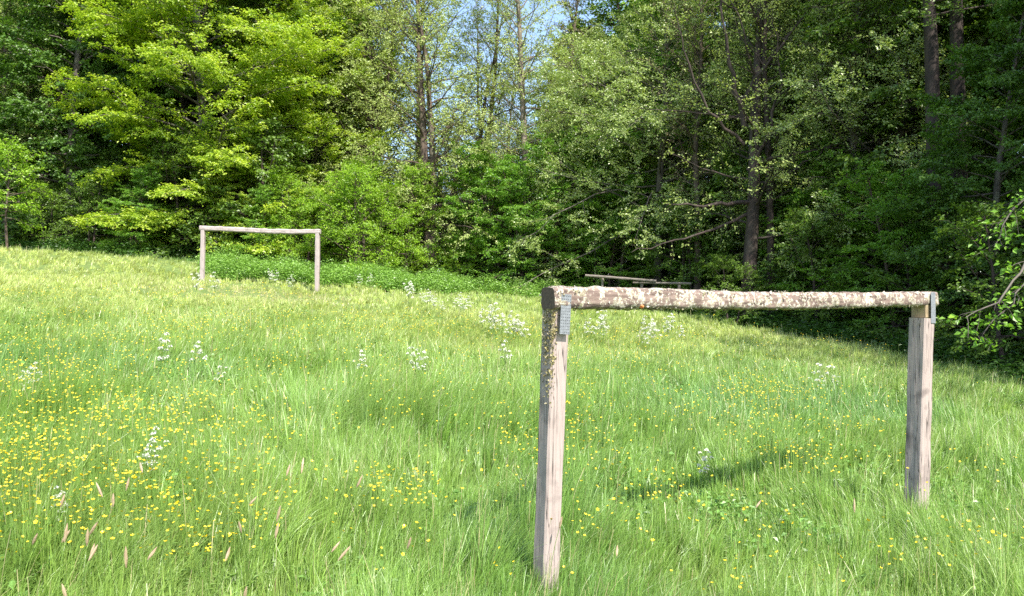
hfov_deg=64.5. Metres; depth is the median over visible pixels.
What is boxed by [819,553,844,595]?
buttercup
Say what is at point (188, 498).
buttercup
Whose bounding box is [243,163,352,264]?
hawthorn bush
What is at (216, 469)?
buttercup
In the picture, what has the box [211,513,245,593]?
buttercup
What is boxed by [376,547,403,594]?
buttercup
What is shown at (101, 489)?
buttercup
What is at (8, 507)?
buttercup
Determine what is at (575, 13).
bare tree
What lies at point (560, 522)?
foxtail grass
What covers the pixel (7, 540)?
buttercup
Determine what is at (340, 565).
buttercup
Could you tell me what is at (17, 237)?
undergrowth bush
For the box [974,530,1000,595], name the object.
buttercup
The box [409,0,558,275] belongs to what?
alder tree
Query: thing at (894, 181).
hornbeam tree
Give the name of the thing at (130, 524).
buttercup
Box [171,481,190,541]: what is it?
buttercup
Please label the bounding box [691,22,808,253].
forest tree
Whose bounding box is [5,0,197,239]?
maple tree
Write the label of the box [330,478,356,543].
buttercup
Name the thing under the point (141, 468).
foxtail grass
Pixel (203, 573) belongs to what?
buttercup
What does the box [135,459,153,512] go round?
buttercup
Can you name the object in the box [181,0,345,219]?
maple tree
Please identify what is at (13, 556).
buttercup
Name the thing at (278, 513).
foxtail grass
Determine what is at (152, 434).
cow parsley
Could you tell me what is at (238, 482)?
buttercup
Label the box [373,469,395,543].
buttercup
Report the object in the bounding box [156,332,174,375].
cow parsley
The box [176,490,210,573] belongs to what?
buttercup
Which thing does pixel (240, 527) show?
foxtail grass
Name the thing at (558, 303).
goal frame
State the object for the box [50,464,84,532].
buttercup
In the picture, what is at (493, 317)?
cow parsley
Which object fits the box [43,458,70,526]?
buttercup
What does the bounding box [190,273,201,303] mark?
cow parsley
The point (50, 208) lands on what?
bush
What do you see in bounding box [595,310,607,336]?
cow parsley
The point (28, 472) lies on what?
buttercup
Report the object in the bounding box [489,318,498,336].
cow parsley
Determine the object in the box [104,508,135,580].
buttercup
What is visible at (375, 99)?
alder tree
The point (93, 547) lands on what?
foxtail grass
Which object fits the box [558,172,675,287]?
hornbeam tree
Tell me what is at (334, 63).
forest tree
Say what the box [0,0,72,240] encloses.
forest tree
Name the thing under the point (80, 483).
buttercup
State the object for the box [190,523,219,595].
buttercup
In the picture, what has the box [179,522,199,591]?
buttercup
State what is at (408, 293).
cow parsley
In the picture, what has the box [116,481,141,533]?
buttercup
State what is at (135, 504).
buttercup
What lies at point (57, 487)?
cow parsley
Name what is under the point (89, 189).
bush
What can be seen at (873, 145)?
forest tree
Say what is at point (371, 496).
buttercup
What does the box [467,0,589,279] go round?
alder tree
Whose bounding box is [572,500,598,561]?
buttercup
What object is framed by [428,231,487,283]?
hazel bush
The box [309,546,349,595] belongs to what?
foxtail grass
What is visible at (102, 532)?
buttercup
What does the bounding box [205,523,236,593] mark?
buttercup
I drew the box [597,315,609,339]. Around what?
cow parsley
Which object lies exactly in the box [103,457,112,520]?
buttercup
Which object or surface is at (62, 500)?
foxtail grass
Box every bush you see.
[0,121,31,237]
[0,179,90,245]
[1,180,51,239]
[20,167,100,237]
[36,169,112,236]
[42,173,128,249]
[85,163,178,257]
[87,147,174,244]
[117,125,245,258]
[149,198,200,257]
[169,114,338,261]
[227,183,296,259]
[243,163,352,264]
[290,167,370,257]
[296,146,426,277]
[345,155,469,274]
[348,191,423,268]
[396,177,468,269]
[414,191,488,270]
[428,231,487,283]
[437,163,543,279]
[536,216,619,282]
[584,218,640,286]
[592,206,681,287]
[620,200,722,288]
[622,189,741,290]
[679,177,763,285]
[681,145,829,319]
[693,254,774,325]
[735,166,879,314]
[767,208,899,333]
[783,158,927,333]
[846,194,1023,358]
[857,180,1009,327]
[906,184,1023,351]
[927,200,1023,377]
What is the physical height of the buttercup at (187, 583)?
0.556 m
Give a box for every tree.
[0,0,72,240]
[0,0,111,241]
[0,0,121,240]
[0,0,188,240]
[0,135,57,248]
[1,1,124,189]
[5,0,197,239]
[35,30,150,172]
[41,0,365,255]
[60,0,254,245]
[67,2,245,243]
[146,0,369,255]
[177,104,298,257]
[179,1,284,243]
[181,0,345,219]
[215,0,406,260]
[269,0,411,249]
[284,0,457,264]
[284,0,470,256]
[314,10,379,220]
[338,0,534,276]
[360,0,476,265]
[389,149,423,267]
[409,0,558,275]
[419,130,470,252]
[425,138,569,280]
[428,125,479,268]
[435,1,518,277]
[452,153,583,284]
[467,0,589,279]
[484,8,686,288]
[486,126,622,287]
[491,65,532,266]
[493,110,562,269]
[502,0,748,295]
[517,0,618,275]
[520,22,644,259]
[520,39,639,283]
[526,54,562,174]
[542,0,722,287]
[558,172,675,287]
[582,0,780,288]
[588,0,722,192]
[594,0,684,174]
[613,13,682,286]
[620,0,884,320]
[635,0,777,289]
[637,0,803,280]
[652,180,762,290]
[655,0,904,291]
[657,0,881,291]
[673,0,899,291]
[690,0,832,322]
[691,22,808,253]
[701,0,1016,328]
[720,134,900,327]
[747,0,925,319]
[759,0,1004,308]
[770,1,990,231]
[772,0,1023,326]
[794,0,1005,338]
[794,158,989,337]
[843,8,991,196]
[856,0,1023,354]
[866,0,1023,339]
[870,0,1023,331]
[895,17,1023,271]
[899,0,996,335]
[907,0,1023,300]
[937,189,1023,351]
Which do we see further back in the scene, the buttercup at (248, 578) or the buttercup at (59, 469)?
the buttercup at (59, 469)
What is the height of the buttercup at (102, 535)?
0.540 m
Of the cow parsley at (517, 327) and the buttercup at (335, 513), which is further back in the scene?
the cow parsley at (517, 327)
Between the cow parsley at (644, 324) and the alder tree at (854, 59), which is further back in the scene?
the alder tree at (854, 59)
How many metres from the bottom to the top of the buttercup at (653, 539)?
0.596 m
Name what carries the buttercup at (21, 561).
on the ground at (168, 269)
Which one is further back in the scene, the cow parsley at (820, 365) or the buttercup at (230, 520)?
the cow parsley at (820, 365)
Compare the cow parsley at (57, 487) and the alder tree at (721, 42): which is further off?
the alder tree at (721, 42)
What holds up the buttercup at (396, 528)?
on the ground at (168, 269)
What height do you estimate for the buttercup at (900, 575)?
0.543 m
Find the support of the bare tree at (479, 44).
on the ground at (168, 269)
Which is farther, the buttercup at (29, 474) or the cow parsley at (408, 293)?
the cow parsley at (408, 293)
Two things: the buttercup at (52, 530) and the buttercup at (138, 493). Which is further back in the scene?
the buttercup at (138, 493)
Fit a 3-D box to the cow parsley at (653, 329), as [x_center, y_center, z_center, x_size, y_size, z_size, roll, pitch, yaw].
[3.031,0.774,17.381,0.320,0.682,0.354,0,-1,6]
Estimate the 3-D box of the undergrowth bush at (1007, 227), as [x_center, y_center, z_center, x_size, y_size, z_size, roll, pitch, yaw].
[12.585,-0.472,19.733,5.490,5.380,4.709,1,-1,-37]
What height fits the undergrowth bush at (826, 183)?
6.087 m
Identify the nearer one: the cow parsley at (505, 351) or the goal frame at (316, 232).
the cow parsley at (505, 351)
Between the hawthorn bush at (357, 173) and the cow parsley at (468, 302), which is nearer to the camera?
the cow parsley at (468, 302)
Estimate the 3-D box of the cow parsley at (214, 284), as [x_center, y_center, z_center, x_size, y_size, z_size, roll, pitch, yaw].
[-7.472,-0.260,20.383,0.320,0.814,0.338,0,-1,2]
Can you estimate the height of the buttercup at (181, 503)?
0.571 m
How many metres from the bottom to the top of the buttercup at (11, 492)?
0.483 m
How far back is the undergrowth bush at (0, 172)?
36.55 m
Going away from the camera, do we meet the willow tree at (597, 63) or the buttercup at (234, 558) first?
the buttercup at (234, 558)
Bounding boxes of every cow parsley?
[18,370,29,389]
[28,362,42,387]
[53,485,67,519]
[142,426,168,471]
[142,443,159,481]
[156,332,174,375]
[189,340,208,378]
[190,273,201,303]
[209,272,221,298]
[212,365,227,381]
[272,270,278,288]
[353,350,366,372]
[403,282,414,310]
[406,346,418,371]
[416,350,428,374]
[464,295,473,317]
[479,308,488,336]
[486,306,495,331]
[488,302,499,333]
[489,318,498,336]
[496,313,508,339]
[498,339,513,371]
[504,321,513,342]
[508,310,518,346]
[511,314,522,343]
[519,321,530,344]
[587,318,595,337]
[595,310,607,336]
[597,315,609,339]
[640,315,649,339]
[646,319,656,341]
[648,322,661,340]
[663,316,673,338]
[665,313,676,340]
[696,448,713,489]
[808,363,822,387]
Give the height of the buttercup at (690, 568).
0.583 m
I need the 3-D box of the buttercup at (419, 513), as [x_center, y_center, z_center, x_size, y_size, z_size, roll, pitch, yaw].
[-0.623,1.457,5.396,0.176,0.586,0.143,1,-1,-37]
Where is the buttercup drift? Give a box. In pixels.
[0,269,1023,572]
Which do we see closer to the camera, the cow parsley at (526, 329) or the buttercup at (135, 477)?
the buttercup at (135, 477)
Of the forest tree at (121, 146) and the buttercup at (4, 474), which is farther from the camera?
the forest tree at (121, 146)
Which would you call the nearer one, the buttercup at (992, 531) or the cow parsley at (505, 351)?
the buttercup at (992, 531)
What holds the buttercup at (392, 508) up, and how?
on the ground at (168, 269)
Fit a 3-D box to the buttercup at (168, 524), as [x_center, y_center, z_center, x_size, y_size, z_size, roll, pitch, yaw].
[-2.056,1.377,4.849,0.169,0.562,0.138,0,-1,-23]
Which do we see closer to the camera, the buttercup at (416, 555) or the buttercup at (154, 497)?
the buttercup at (416, 555)
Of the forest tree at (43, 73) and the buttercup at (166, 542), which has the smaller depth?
the buttercup at (166, 542)
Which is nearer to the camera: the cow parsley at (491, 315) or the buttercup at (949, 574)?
the buttercup at (949, 574)
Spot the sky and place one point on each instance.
(560, 16)
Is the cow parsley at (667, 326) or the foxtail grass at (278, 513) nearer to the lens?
the foxtail grass at (278, 513)
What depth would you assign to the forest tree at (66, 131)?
45.63 m
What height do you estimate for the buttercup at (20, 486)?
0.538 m
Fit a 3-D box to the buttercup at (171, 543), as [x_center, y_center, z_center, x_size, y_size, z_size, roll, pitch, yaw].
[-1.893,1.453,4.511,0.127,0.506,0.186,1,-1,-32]
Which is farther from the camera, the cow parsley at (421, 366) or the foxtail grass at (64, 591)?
the cow parsley at (421, 366)
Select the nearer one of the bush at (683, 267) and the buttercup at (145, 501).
the buttercup at (145, 501)
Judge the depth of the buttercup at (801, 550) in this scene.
5.24 m
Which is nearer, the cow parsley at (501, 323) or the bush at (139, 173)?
the cow parsley at (501, 323)
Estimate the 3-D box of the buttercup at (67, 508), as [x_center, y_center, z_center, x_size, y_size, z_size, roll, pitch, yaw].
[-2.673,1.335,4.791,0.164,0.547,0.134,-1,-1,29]
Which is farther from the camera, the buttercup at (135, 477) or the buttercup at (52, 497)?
the buttercup at (135, 477)
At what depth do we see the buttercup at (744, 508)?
5.40 m
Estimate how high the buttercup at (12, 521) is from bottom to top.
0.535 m
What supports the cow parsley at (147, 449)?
on the ground at (168, 269)
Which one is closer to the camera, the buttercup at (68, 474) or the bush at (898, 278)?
the buttercup at (68, 474)
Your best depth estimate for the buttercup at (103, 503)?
4.98 m
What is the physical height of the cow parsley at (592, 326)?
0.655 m
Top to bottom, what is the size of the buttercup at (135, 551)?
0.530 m
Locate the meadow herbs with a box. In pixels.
[0,286,1023,595]
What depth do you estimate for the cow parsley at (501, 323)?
17.16 m
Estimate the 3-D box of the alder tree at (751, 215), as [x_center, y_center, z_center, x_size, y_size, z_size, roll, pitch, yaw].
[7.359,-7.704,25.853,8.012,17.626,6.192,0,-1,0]
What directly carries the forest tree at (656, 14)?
on the ground at (168, 269)
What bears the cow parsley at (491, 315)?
on the ground at (168, 269)
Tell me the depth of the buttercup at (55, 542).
4.46 m
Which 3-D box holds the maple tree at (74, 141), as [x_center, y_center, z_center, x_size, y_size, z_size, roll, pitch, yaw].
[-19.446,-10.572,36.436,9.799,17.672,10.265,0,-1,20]
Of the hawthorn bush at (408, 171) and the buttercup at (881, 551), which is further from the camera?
the hawthorn bush at (408, 171)
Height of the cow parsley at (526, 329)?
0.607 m
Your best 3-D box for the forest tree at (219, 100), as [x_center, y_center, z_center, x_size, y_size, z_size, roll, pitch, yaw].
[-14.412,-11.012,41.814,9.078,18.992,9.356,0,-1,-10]
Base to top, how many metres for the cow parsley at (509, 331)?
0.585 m
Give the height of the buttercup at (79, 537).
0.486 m
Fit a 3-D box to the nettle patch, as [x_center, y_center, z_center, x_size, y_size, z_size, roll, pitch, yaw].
[-5.280,-1.037,29.985,14.660,2.532,6.151,0,-1,0]
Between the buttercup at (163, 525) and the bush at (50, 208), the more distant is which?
the bush at (50, 208)
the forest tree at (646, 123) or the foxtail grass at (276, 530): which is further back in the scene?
the forest tree at (646, 123)
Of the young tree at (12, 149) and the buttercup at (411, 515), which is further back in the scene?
the young tree at (12, 149)
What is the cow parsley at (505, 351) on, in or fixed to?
on the ground at (168, 269)
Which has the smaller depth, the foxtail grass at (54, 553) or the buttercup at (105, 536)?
the foxtail grass at (54, 553)
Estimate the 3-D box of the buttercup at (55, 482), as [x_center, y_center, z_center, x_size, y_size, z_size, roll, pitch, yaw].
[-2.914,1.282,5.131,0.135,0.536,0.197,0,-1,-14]
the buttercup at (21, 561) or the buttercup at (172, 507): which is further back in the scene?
the buttercup at (172, 507)
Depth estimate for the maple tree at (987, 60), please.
19.31 m
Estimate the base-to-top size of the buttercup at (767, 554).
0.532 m
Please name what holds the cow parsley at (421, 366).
on the ground at (168, 269)
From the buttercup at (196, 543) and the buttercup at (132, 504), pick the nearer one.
the buttercup at (196, 543)
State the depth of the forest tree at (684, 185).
30.43 m
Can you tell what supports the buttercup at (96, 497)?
on the ground at (168, 269)
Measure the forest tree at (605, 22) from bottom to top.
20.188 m
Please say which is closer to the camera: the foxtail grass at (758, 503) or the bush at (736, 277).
the foxtail grass at (758, 503)
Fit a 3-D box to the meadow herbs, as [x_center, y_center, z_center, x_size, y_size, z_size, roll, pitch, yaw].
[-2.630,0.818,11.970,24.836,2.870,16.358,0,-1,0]
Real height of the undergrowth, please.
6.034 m
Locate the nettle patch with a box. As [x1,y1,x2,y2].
[195,241,561,297]
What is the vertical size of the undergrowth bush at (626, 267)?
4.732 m
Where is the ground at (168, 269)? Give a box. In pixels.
[0,251,1022,595]
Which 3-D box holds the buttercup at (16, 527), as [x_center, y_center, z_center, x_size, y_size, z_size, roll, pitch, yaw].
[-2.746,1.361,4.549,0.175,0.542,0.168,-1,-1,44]
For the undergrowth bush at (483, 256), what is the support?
on the ground at (168, 269)
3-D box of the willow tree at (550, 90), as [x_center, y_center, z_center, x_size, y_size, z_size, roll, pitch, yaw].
[2.673,-5.994,34.690,9.413,13.298,9.843,1,-1,-34]
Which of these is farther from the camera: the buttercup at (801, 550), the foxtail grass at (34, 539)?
the buttercup at (801, 550)
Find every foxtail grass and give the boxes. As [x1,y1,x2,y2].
[12,533,37,594]
[31,530,69,594]
[43,494,64,582]
[57,523,67,595]
[58,522,97,594]
[62,584,66,595]
[69,544,97,595]
[79,543,94,595]
[84,529,88,595]
[96,482,134,567]
[112,493,116,558]
[115,478,128,537]
[124,546,127,595]
[124,547,156,594]
[140,463,154,524]
[214,547,229,595]
[238,521,258,595]
[261,505,280,592]
[266,522,278,595]
[275,465,289,519]
[289,457,303,583]
[304,541,339,589]
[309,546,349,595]
[328,475,362,558]
[396,537,410,588]
[547,517,561,594]
[614,545,617,594]
[729,500,760,560]
[853,499,859,586]
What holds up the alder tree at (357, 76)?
on the ground at (168, 269)
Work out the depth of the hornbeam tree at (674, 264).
30.61 m
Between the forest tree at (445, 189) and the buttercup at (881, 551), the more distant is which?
the forest tree at (445, 189)
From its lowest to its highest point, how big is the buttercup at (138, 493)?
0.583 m
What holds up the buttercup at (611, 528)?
on the ground at (168, 269)
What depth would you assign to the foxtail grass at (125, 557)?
3.48 m
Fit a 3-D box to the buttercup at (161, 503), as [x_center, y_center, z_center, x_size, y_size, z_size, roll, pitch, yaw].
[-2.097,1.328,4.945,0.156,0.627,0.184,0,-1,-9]
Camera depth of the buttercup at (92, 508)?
4.80 m
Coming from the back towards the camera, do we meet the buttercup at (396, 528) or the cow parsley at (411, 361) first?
the cow parsley at (411, 361)
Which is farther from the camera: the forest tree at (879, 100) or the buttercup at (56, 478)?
the forest tree at (879, 100)
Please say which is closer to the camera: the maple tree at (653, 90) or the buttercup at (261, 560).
the buttercup at (261, 560)
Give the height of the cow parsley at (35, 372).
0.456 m
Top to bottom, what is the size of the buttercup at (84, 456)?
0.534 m
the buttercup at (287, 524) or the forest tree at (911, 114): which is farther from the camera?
the forest tree at (911, 114)
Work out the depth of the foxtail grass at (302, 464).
4.93 m
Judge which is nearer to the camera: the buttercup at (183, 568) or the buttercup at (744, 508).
the buttercup at (183, 568)
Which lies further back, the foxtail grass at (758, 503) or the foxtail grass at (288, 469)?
the foxtail grass at (758, 503)
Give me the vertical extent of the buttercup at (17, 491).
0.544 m
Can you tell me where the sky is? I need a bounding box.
[353,0,1023,272]
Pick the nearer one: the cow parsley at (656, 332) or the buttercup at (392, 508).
the buttercup at (392, 508)
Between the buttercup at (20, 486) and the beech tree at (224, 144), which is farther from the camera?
the beech tree at (224, 144)
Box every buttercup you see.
[0,438,28,502]
[0,452,15,512]
[0,491,17,575]
[0,493,40,578]
[0,520,32,595]
[1,452,27,519]
[1,482,18,558]
[1,511,37,586]
[2,472,33,510]
[2,475,27,532]
[3,450,25,510]
[4,445,31,500]
[4,457,32,519]
[4,480,28,539]
[4,497,18,581]
[7,513,32,595]
[8,438,34,508]
[8,455,26,521]
[8,497,33,574]
[13,468,32,513]
[22,446,48,508]
[22,517,42,589]
[23,477,56,546]
[25,470,49,511]
[28,454,49,500]
[34,509,60,577]
[35,505,74,590]
[41,457,63,518]
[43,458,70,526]
[48,500,71,564]
[50,442,85,505]
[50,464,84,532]
[50,496,81,588]
[51,436,77,497]
[52,477,77,550]
[60,448,80,515]
[60,525,97,595]
[66,508,95,577]
[68,490,86,552]
[69,510,94,571]
[72,521,98,578]
[75,456,94,518]
[77,506,91,585]
[79,467,106,526]
[80,464,107,536]
[82,455,106,516]
[82,485,111,553]
[83,481,112,531]
[87,492,108,558]
[89,513,120,578]
[90,509,125,589]
[98,474,115,536]
[100,506,114,568]
[100,531,131,595]
[102,459,131,522]
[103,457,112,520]
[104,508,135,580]
[110,451,137,509]
[114,462,130,514]
[115,474,135,542]
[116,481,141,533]
[117,480,149,551]
[124,461,154,534]
[125,470,148,525]
[125,514,145,588]
[126,471,139,520]
[128,459,143,526]
[128,469,155,536]
[129,517,159,590]
[130,511,156,595]
[132,460,150,531]
[133,465,170,546]
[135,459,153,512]
[136,515,170,595]
[138,487,166,547]
[143,491,170,553]
[145,479,177,561]
[146,462,174,528]
[147,504,174,575]
[153,484,179,549]
[154,464,179,541]
[154,486,184,566]
[157,476,189,566]
[159,491,187,586]
[159,511,181,577]
[164,519,190,595]
[165,523,187,595]
[165,532,200,595]
[167,510,191,570]
[167,530,185,595]
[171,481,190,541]
[171,501,196,566]
[175,528,207,595]
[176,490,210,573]
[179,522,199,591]
[182,497,205,589]
[184,449,215,515]
[188,531,221,595]
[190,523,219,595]
[190,527,215,595]
[192,542,224,595]
[193,489,210,567]
[194,499,213,581]
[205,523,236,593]
[205,525,222,594]
[208,482,240,567]
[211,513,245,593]
[212,505,237,592]
[213,492,230,548]
[214,519,242,595]
[215,462,242,515]
[224,504,253,590]
[228,532,254,595]
[229,510,266,595]
[230,466,255,506]
[231,507,258,565]
[233,494,259,571]
[249,500,276,577]
[249,517,279,592]
[261,481,289,550]
[268,478,298,548]
[274,501,291,567]
[290,490,310,578]
[324,521,348,588]
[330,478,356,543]
[334,512,357,584]
[351,486,373,545]
[363,474,387,536]
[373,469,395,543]
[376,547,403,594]
[383,494,403,565]
[384,480,398,550]
[399,485,419,548]
[402,524,429,590]
[408,521,429,592]
[411,490,420,555]
[413,475,432,541]
[494,546,513,595]
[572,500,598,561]
[584,512,600,565]
[596,496,619,564]
[610,497,641,576]
[651,538,672,592]
[678,517,698,593]
[721,494,748,575]
[723,559,743,593]
[731,541,753,595]
[731,575,749,595]
[753,523,775,581]
[769,550,790,593]
[781,515,810,579]
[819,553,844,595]
[867,516,894,580]
[878,545,893,595]
[880,555,901,595]
[883,536,914,595]
[925,518,947,576]
[938,553,956,595]
[950,523,980,591]
[961,520,994,579]
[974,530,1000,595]
[984,535,996,593]
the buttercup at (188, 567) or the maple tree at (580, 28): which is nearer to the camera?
the buttercup at (188, 567)
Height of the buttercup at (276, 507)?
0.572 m
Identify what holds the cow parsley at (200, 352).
on the ground at (168, 269)
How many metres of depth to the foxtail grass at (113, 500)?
4.47 m
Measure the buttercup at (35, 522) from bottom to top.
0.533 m
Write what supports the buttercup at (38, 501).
on the ground at (168, 269)
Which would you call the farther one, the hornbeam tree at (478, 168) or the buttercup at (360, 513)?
the hornbeam tree at (478, 168)
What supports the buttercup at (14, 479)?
on the ground at (168, 269)
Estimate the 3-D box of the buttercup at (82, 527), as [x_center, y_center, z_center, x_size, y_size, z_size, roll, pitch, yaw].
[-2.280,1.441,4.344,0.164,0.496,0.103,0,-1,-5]
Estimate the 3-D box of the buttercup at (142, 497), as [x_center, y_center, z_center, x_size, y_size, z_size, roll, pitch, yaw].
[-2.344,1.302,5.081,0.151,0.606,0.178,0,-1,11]
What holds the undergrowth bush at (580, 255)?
on the ground at (168, 269)
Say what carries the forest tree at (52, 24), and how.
on the ground at (168, 269)
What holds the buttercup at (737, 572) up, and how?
on the ground at (168, 269)
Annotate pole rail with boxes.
[585,274,691,314]
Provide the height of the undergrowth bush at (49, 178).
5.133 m
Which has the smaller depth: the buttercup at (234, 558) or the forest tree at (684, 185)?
the buttercup at (234, 558)
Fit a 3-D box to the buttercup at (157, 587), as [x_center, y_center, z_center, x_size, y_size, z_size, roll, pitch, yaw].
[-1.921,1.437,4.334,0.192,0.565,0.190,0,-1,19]
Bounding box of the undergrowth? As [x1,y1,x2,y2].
[0,234,1023,385]
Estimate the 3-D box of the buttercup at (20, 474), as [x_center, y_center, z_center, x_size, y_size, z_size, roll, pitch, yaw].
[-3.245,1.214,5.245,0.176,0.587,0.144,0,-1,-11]
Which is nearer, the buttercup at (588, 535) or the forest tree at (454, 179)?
the buttercup at (588, 535)
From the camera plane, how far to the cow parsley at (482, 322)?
16.81 m
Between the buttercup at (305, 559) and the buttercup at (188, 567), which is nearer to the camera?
the buttercup at (188, 567)
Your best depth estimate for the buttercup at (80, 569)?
4.27 m
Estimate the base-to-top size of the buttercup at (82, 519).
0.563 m
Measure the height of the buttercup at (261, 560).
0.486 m
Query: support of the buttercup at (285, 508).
on the ground at (168, 269)
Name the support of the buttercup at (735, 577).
on the ground at (168, 269)
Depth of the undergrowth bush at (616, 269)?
38.95 m
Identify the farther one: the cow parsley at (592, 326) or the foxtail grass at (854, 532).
the cow parsley at (592, 326)
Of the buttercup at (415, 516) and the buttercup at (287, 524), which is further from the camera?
the buttercup at (415, 516)
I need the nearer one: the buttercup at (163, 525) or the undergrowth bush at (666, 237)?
the buttercup at (163, 525)
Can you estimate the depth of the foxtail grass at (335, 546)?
4.42 m
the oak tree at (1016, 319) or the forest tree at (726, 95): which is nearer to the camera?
the oak tree at (1016, 319)
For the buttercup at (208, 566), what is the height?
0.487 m
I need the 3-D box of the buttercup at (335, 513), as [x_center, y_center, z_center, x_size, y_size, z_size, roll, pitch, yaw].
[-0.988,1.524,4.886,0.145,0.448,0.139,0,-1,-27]
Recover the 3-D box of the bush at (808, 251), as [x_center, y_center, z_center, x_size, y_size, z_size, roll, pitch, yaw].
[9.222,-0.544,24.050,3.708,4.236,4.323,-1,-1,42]
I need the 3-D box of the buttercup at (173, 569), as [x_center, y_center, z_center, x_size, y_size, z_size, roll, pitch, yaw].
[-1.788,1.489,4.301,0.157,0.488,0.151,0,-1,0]
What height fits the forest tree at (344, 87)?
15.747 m
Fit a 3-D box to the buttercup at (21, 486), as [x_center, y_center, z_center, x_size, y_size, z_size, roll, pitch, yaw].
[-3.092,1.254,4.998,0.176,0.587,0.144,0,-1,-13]
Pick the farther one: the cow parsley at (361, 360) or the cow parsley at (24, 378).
the cow parsley at (361, 360)
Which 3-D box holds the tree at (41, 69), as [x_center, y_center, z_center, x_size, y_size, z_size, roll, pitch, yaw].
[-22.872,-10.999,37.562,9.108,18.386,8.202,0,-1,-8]
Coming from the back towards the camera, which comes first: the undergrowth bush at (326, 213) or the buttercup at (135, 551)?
the undergrowth bush at (326, 213)
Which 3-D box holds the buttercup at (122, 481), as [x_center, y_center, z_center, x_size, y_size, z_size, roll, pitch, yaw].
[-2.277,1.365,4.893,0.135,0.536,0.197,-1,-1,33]
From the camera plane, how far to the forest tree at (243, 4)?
35.30 m
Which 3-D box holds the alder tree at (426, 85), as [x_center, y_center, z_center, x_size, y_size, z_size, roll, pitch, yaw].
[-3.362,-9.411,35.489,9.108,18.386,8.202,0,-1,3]
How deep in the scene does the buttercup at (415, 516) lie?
5.33 m
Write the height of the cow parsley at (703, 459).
0.437 m
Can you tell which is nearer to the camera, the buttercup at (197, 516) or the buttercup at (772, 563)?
the buttercup at (772, 563)
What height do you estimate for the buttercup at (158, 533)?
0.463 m
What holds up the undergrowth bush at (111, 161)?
on the ground at (168, 269)
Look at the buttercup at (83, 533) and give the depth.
4.42 m
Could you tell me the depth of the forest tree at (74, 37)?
37.69 m
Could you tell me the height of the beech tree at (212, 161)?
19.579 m
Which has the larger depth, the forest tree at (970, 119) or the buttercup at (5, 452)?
the forest tree at (970, 119)
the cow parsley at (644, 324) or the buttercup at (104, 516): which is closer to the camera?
the buttercup at (104, 516)
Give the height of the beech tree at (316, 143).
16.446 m
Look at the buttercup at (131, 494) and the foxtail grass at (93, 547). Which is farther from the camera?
the buttercup at (131, 494)
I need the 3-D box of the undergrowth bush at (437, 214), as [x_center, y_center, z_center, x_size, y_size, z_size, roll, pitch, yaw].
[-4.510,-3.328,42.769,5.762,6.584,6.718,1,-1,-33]
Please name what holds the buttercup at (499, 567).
on the ground at (168, 269)
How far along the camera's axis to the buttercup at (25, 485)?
4.71 m
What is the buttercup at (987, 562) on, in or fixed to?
on the ground at (168, 269)
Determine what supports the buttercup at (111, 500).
on the ground at (168, 269)
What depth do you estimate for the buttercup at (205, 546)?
4.59 m
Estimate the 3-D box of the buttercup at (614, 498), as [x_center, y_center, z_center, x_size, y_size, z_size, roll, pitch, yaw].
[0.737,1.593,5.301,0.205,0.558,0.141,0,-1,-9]
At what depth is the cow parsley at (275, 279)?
25.62 m
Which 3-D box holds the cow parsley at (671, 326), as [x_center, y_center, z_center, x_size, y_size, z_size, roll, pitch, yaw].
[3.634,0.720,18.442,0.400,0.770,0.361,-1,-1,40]
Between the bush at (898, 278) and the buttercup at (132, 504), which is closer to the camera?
the buttercup at (132, 504)
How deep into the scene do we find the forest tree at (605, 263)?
37.65 m
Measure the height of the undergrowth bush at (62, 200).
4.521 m
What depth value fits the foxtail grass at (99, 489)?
4.60 m
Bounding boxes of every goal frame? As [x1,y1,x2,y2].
[199,226,320,291]
[533,285,938,595]
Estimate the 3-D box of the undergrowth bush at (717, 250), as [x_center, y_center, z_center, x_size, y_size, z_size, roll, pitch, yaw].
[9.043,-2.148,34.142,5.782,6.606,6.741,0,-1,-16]
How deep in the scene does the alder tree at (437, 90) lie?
40.71 m
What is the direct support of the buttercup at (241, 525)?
on the ground at (168, 269)
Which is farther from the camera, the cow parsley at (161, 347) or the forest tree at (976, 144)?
the forest tree at (976, 144)
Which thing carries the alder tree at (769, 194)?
on the ground at (168, 269)
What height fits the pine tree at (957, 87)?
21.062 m
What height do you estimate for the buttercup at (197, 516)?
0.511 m
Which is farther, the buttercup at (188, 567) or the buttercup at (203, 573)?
the buttercup at (188, 567)
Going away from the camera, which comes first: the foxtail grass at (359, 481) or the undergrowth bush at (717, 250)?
the foxtail grass at (359, 481)
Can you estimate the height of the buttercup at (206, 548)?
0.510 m
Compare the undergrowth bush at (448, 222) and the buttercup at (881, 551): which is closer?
the buttercup at (881, 551)
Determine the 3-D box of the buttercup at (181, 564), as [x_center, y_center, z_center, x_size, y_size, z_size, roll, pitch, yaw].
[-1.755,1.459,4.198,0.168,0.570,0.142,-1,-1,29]
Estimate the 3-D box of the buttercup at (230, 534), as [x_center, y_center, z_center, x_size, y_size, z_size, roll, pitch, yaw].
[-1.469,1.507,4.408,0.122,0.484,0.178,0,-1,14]
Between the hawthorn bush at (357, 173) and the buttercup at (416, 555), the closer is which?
the buttercup at (416, 555)
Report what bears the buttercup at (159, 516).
on the ground at (168, 269)
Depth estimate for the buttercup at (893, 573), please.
4.80 m
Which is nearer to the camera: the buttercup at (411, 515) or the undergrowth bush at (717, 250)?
the buttercup at (411, 515)
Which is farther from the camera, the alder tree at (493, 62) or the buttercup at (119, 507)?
the alder tree at (493, 62)
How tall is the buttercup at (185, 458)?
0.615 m
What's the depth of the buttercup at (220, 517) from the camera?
4.95 m
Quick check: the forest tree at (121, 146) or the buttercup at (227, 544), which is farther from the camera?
the forest tree at (121, 146)

